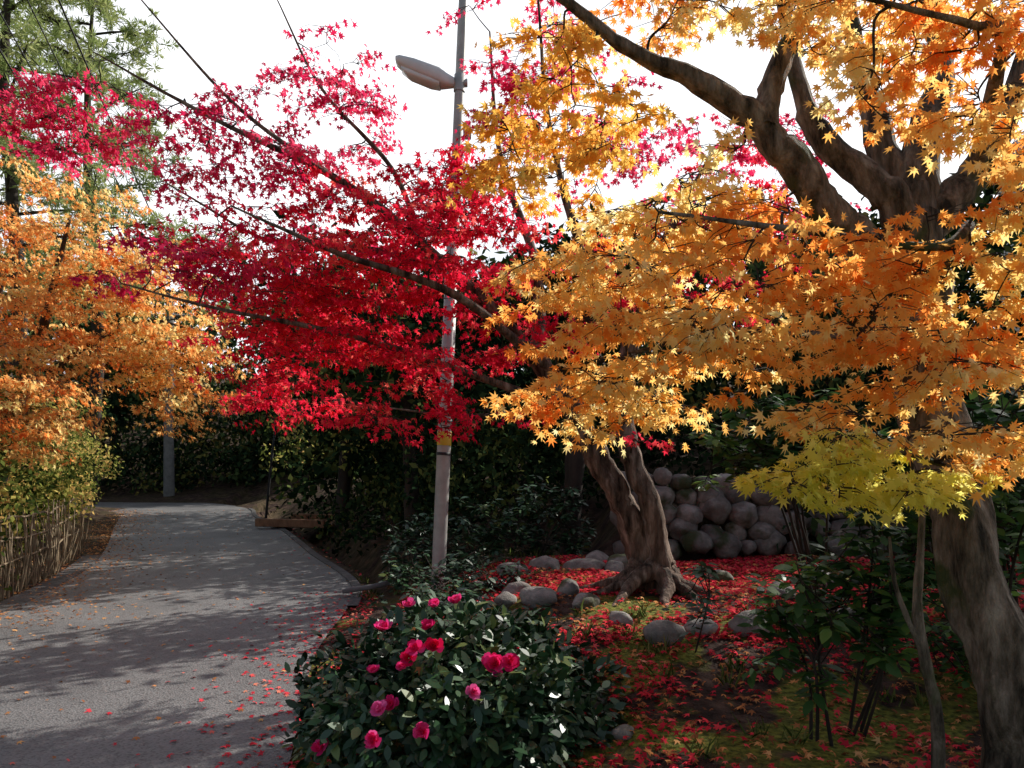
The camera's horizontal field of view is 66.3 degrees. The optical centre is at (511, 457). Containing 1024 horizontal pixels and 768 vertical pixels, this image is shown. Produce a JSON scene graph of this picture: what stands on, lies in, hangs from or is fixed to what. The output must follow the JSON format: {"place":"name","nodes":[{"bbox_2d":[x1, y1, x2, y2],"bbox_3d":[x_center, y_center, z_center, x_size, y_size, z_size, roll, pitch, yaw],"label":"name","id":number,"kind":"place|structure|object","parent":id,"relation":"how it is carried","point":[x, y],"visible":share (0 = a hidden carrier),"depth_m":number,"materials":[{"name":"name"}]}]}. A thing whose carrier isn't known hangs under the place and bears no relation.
{"place":"outdoors","nodes":[
{"label":"outdoors","id":0,"kind":"place"},
{"bbox_2d":[0,502,351,767],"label":"asphalt road","id":1,"kind":"structure","parent":0,"point":[40,725],"depth_m":6.59,"materials":[{"name":"grey asphalt"}]},
{"bbox_2d":[0,509,349,765],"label":"fallen leaves","id":2,"kind":"object","parent":1,"relation":"on","point":[128,681],"visible":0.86,"depth_m":10.20,"materials":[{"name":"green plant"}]},
{"bbox_2d":[0,354,1023,767],"bbox_3d":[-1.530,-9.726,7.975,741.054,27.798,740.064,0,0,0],"label":"ground","id":3,"kind":"structure","parent":0,"point":[364,564],"depth_m":4.78,"materials":[{"name":"soil"}]},
{"bbox_2d":[0,328,71,478],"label":"hillside bushes","id":4,"kind":"object","parent":3,"relation":"on","point":[14,376],"visible":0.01,"depth_m":18.28,"materials":[{"name":"green plant"}]},
{"bbox_2d":[0,492,92,600],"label":"bamboo fence","id":5,"kind":"object","parent":3,"relation":"on","point":[52,555],"visible":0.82,"depth_m":10.15,"materials":[{"name":"brown wood"}]},
{"bbox_2d":[0,555,101,612],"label":"concrete gutter","id":6,"kind":"object","parent":3,"relation":"on","point":[21,598],"visible":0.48,"depth_m":9.79,"materials":[{"name":"grey concrete"}]},
{"bbox_2d":[0,357,124,591],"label":"roadside hedge","id":7,"kind":"object","parent":3,"relation":"on","point":[38,485],"visible":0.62,"depth_m":11.55,"materials":[{"name":"green plant"}]},
{"bbox_2d":[0,0,186,376],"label":"pine tree","id":8,"kind":"object","parent":3,"relation":"on","point":[7,7],"visible":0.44,"depth_m":20.52,"materials":[{"name":"green plant"}]},
{"bbox_2d":[48,285,187,481],"bbox_3d":[-16.312,-3.082,32.563,5.881,8.302,5.908,0,0,0],"label":"evergreen tree","id":9,"kind":"object","parent":3,"relation":"on","point":[130,396],"visible":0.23,"depth_m":31.75,"materials":[{"name":"green plant"}]},
{"bbox_2d":[0,0,247,504],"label":"pine tree","id":10,"kind":"object","parent":3,"relation":"on","point":[44,13],"visible":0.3,"depth_m":26.33,"materials":[{"name":"green plant"}]},
{"bbox_2d":[0,149,255,548],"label":"autumn orange tree","id":11,"kind":"object","parent":3,"relation":"on","point":[130,348],"visible":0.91,"depth_m":10.64,"materials":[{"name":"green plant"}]},
{"bbox_2d":[149,290,189,496],"bbox_3d":[-12.800,-1.951,29.250,1.600,8.502,0.379,0,0,0],"label":"utility pole","id":12,"kind":"object","parent":3,"relation":"on","point":[168,474],"visible":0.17,"depth_m":29.12,"materials":[{"name":"concrete"}]},
{"bbox_2d":[0,0,187,306],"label":"power lines","id":13,"kind":"object","parent":12,"relation":"attached to","point":[67,20],"visible":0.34,"depth_m":14.10,"materials":[{"name":"black rubber"}]},
{"bbox_2d":[10,514,378,767],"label":"fallen leaves","id":14,"kind":"object","parent":3,"relation":"on","point":[268,728],"visible":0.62,"depth_m":5.68,"materials":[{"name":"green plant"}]},
{"bbox_2d":[265,423,276,517],"bbox_3d":[-6.446,0.507,20.898,0.374,2.940,0.093,0,0,0],"label":"metal post","id":15,"kind":"object","parent":3,"relation":"on","point":[269,478],"visible":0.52,"depth_m":20.87,"materials":[{"name":"metal"}]},
{"bbox_2d":[0,257,547,495],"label":"woodland beyond bend","id":16,"kind":"object","parent":3,"relation":"on","point":[242,461],"visible":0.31,"depth_m":30.85,"materials":[{"name":"green plant"}]},
{"bbox_2d":[255,513,334,527],"bbox_3d":[-4.742,1.475,18.198,1.790,0.190,1.687,0,0,14],"label":"plank footbridge","id":17,"kind":"object","parent":3,"relation":"on","point":[297,521],"visible":0.66,"depth_m":17.44,"materials":[{"name":"brown wood"}]},
{"bbox_2d":[248,508,361,608],"bbox_3d":[-4.789,1.766,16.389,0.455,0.368,17.235,0,0,-22],"label":"concrete ditch edge","id":18,"kind":"object","parent":3,"relation":"on","point":[353,582],"visible":0.41,"depth_m":11.44,"materials":[{"name":"grey concrete"}]},
{"bbox_2d":[257,290,369,462],"bbox_3d":[-7.253,-3.106,31.573,5.612,7.205,5.439,0,0,0],"label":"evergreen tree","id":19,"kind":"object","parent":3,"relation":"on","point":[262,355],"visible":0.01,"depth_m":30.00,"materials":[{"name":"green plant"}]},
{"bbox_2d":[259,370,389,470],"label":"understory shrubs","id":20,"kind":"object","parent":3,"relation":"on","point":[298,447],"visible":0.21,"depth_m":21.67,"materials":[{"name":"green plant"}]},
{"bbox_2d":[253,252,424,532],"bbox_3d":[-3.559,-1.516,17.480,4.094,6.471,4.043,0,0,0],"label":"evergreen tree","id":21,"kind":"object","parent":3,"relation":"on","point":[343,483],"visible":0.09,"depth_m":17.36,"materials":[{"name":"green plant"}]},
{"bbox_2d":[342,581,404,593],"bbox_3d":[-1.608,1.484,9.106,0.724,0.174,0.071,0,0,-18],"label":"fallen pipe","id":22,"kind":"object","parent":3,"relation":"on","point":[365,587],"visible":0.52,"depth_m":9.05,"materials":[{"name":"concrete"}]},
{"bbox_2d":[298,228,501,541],"bbox_3d":[-1.681,-1.111,12.903,3.459,5.431,3.093,0,0,38],"label":"evergreen tree","id":23,"kind":"object","parent":3,"relation":"on","point":[407,401],"visible":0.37,"depth_m":12.74,"materials":[{"name":"green plant"}]},
{"bbox_2d":[395,0,471,591],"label":"street lamp","id":24,"kind":"object","parent":3,"relation":"on","point":[426,74],"visible":0.67,"depth_m":7.95,"materials":[{"name":"metal"}]},
{"bbox_2d":[0,0,869,607],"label":"red maple tree","id":25,"kind":"object","parent":3,"relation":"on","point":[642,530],"visible":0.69,"depth_m":6.01,"materials":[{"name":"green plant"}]},
{"bbox_2d":[367,513,502,585],"bbox_3d":[-0.896,1.099,9.127,1.604,0.922,0.961,0,0,0],"label":"azalea shrub","id":26,"kind":"object","parent":3,"relation":"on","point":[398,546],"visible":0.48,"depth_m":9.02,"materials":[{"name":"green plant"}]},
{"bbox_2d":[277,589,632,767],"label":"camellia bush","id":27,"kind":"object","parent":3,"relation":"on","point":[451,667],"visible":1,"depth_m":3.69,"materials":[{"name":"green plant"}]},
{"bbox_2d":[370,546,540,612],"bbox_3d":[-0.513,1.153,7.166,1.405,0.696,1.060,0,0,33],"label":"azalea shrub","id":28,"kind":"object","parent":3,"relation":"on","point":[490,584],"visible":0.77,"depth_m":7.06,"materials":[{"name":"green plant"}]},
{"bbox_2d":[383,577,549,633],"bbox_3d":[-0.321,1.238,5.841,1.258,0.626,0.948,0,0,0],"label":"azalea shrub","id":29,"kind":"object","parent":3,"relation":"on","point":[425,591],"visible":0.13,"depth_m":5.84,"materials":[{"name":"green plant"}]},
{"bbox_2d":[0,173,996,465],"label":"distant woods","id":30,"kind":"object","parent":3,"relation":"on","point":[278,215],"visible":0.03,"depth_m":47.94,"materials":[{"name":"green plant"}]},
{"bbox_2d":[452,475,596,560],"bbox_3d":[0.151,0.872,9.590,1.794,1.297,1.063,0,0,0],"label":"azalea shrub","id":31,"kind":"object","parent":3,"relation":"on","point":[535,537],"visible":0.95,"depth_m":9.43,"materials":[{"name":"green plant"}]},
{"bbox_2d":[485,203,671,555],"bbox_3d":[0.880,-0.806,10.064,2.530,4.624,2.934,0,0,0],"label":"evergreen tree","id":32,"kind":"object","parent":3,"relation":"on","point":[574,467],"visible":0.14,"depth_m":10.06,"materials":[{"name":"green plant"}]},
{"bbox_2d":[261,152,1023,528],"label":"forest trees foliage","id":33,"kind":"object","parent":3,"relation":"on","point":[313,480],"visible":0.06,"depth_m":17.69,"materials":[{"name":"green plant"}]},
{"bbox_2d":[274,279,1023,560],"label":"forest undergrowth","id":34,"kind":"object","parent":3,"relation":"on","point":[508,434],"visible":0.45,"depth_m":12.04,"materials":[{"name":"green plant"}]},
{"bbox_2d":[353,545,980,758],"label":"grass tufts","id":35,"kind":"object","parent":3,"relation":"on","point":[640,613],"visible":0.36,"depth_m":4.65,"materials":[{"name":"green plant"}]},
{"bbox_2d":[469,550,889,740],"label":"garden boulders","id":36,"kind":"object","parent":3,"relation":"on","point":[655,631],"visible":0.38,"depth_m":5.93,"materials":[{"name":"stone"}]},
{"bbox_2d":[344,549,1023,767],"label":"fallen red leaves","id":37,"kind":"object","parent":3,"relation":"on","point":[737,568],"visible":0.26,"depth_m":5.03,"materials":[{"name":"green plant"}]},
{"bbox_2d":[661,561,727,652],"bbox_3d":[1.186,0.949,4.895,0.440,0.614,0.378,0,0,-42],"label":"nandina shrub","id":38,"kind":"object","parent":3,"relation":"on","point":[698,571],"visible":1,"depth_m":4.85,"materials":[{"name":"green plant"}]},
{"bbox_2d":[443,0,1023,767],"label":"orange maple tree","id":39,"kind":"object","parent":3,"relation":"on","point":[897,272],"visible":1,"depth_m":3.14,"materials":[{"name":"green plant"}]},
{"bbox_2d":[678,388,886,601],"bbox_3d":[1.998,0.354,5.659,1.543,1.684,1.166,0,0,0],"label":"camellia shrub","id":40,"kind":"object","parent":3,"relation":"on","point":[766,454],"visible":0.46,"depth_m":5.59,"materials":[{"name":"green plant"}]},
{"bbox_2d":[609,467,1023,559],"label":"stone retaining wall","id":41,"kind":"structure","parent":3,"relation":"on","point":[760,529],"depth_m":8.91,"materials":[{"name":"grey stone"}]},
{"bbox_2d":[735,543,917,746],"bbox_3d":[1.496,0.930,3.685,0.680,0.983,0.817,0,0,-28],"label":"rhododendron shrub","id":42,"kind":"object","parent":3,"relation":"on","point":[834,623],"visible":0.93,"depth_m":3.69,"materials":[{"name":"green plant"}]},
{"bbox_2d":[731,196,961,447],"bbox_3d":[4.932,-1.574,11.503,3.366,4.109,3.201,0,0,0],"label":"evergreen tree","id":43,"kind":"object","parent":3,"relation":"on","point":[827,316],"visible":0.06,"depth_m":11.26,"materials":[{"name":"green plant"}]},
{"bbox_2d":[805,504,939,738],"bbox_3d":[1.834,0.789,3.754,0.747,1.289,0.551,0,0,-34],"label":"rhododendron shrub","id":44,"kind":"object","parent":3,"relation":"on","point":[893,632],"visible":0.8,"depth_m":3.69,"materials":[{"name":"green plant"}]},
{"bbox_2d":[888,505,945,767],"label":"sapling tree","id":45,"kind":"object","parent":3,"relation":"on","point":[916,627],"visible":0.97,"depth_m":2.94,"materials":[{"name":"brown plant"}]},
{"bbox_2d":[827,381,1023,591],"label":"camellia shrub","id":46,"kind":"object","parent":3,"relation":"on","point":[1000,498],"visible":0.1,"depth_m":3.89,"materials":[{"name":"green plant"}]},
{"bbox_2d":[864,385,1023,604],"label":"camellia shrub","id":47,"kind":"object","parent":3,"relation":"on","point":[1010,529],"visible":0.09,"depth_m":5.31,"materials":[{"name":"green plant"}]},
{"bbox_2d":[886,561,1023,688],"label":"azalea shrub","id":48,"kind":"object","parent":3,"relation":"on","point":[947,632],"visible":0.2,"depth_m":4.39,"materials":[{"name":"green plant"}]},
{"bbox_2d":[998,181,1023,332],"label":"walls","id":49,"kind":"structure","parent":3,"relation":"on","point":[1003,298],"depth_m":24.51,"materials":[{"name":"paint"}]},
{"bbox_2d":[985,137,1023,188],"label":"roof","id":50,"kind":"structure","parent":49,"relation":"on","point":[1016,141],"depth_m":23.72,"materials":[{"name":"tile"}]},
{"bbox_2d":[0,0,1023,374],"label":"sky","id":51,"kind":"structure","parent":0,"point":[229,40],"materials":[{"name":"white"}]}
]}

